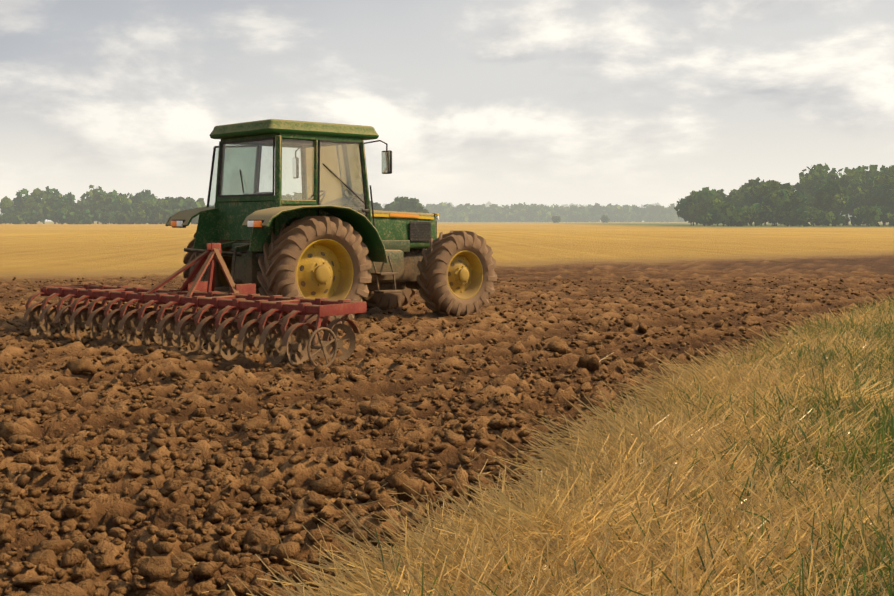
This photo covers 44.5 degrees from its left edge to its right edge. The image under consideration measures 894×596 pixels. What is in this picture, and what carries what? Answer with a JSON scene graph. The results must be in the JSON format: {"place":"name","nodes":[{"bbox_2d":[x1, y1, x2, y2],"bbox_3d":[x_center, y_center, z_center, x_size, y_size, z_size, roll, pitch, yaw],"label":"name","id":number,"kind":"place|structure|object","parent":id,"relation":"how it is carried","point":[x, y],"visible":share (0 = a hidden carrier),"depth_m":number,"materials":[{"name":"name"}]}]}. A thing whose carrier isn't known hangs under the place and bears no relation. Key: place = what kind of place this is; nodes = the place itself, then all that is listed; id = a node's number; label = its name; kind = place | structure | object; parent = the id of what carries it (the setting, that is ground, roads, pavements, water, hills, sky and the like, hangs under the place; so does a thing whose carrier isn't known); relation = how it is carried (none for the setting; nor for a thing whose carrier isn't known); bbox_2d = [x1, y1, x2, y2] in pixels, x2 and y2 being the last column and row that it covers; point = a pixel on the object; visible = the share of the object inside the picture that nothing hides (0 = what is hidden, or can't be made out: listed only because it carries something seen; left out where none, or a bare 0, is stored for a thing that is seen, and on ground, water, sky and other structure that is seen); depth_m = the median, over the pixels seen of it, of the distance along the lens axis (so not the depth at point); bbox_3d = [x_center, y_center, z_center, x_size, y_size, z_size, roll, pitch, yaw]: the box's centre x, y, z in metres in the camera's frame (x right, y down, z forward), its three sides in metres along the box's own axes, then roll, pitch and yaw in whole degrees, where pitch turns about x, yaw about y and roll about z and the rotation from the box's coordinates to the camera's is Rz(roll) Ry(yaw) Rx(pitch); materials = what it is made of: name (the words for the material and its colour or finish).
{"place":"outdoors","nodes":[
{"label":"outdoors","id":0,"kind":"place"},
{"bbox_2d":[0,202,660,220],"bbox_3d":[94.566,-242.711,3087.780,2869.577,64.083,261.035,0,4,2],"label":"forest ridge","id":1,"kind":"structure","parent":0,"point":[487,204],"depth_m":3053.28,"materials":[{"name":"green plant"}]},
{"bbox_2d":[0,221,893,595],"bbox_3d":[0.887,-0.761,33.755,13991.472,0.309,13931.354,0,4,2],"label":"ground","id":2,"kind":"structure","parent":0,"point":[578,253],"depth_m":13.89,"materials":[{"name":"brown soil"}]},
{"bbox_2d":[23,243,366,366],"bbox_3d":[-2.991,-0.041,14.505,5.710,1.374,2.598,3,5,38],"label":"disc harrow","id":3,"kind":"object","parent":2,"relation":"on","point":[197,293],"visible":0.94,"depth_m":13.55,"materials":[{"name":"metal"}]},
{"bbox_2d":[0,185,428,223],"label":"treeline","id":4,"kind":"object","parent":2,"relation":"on","point":[114,207],"visible":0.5,"depth_m":498.49,"materials":[{"name":"green plant"}]},
{"bbox_2d":[165,119,496,325],"bbox_3d":[-1.985,-1.188,17.893,5.279,3.138,3.228,-4,5,-42],"label":"tractor","id":5,"kind":"object","parent":2,"relation":"on","point":[331,235],"visible":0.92,"depth_m":16.96,"materials":[{"name":"metal"}]},
{"bbox_2d":[0,276,893,595],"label":"soil clods","id":6,"kind":"object","parent":2,"relation":"on","point":[76,548],"visible":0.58,"depth_m":7.18,"materials":[{"name":"brown soil"}]},
{"bbox_2d":[172,293,893,595],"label":"grass","id":7,"kind":"object","parent":2,"relation":"on","point":[768,470],"visible":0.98,"depth_m":5.30,"materials":[{"name":"beige plant"}]},
{"bbox_2d":[422,202,881,222],"bbox_3d":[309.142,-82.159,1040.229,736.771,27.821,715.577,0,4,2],"label":"treeline","id":8,"kind":"object","parent":2,"relation":"on","point":[518,212],"visible":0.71,"depth_m":1265.35,"materials":[{"name":"green plant"}]},
{"bbox_2d":[674,163,893,225],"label":"wood","id":9,"kind":"object","parent":2,"relation":"on","point":[820,195],"visible":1,"depth_m":321.35,"materials":[{"name":"green plant"}]},
{"bbox_2d":[0,0,893,220],"label":"sky","id":10,"kind":"structure","parent":0,"point":[476,102],"materials":[{"name":"white"}]}
]}

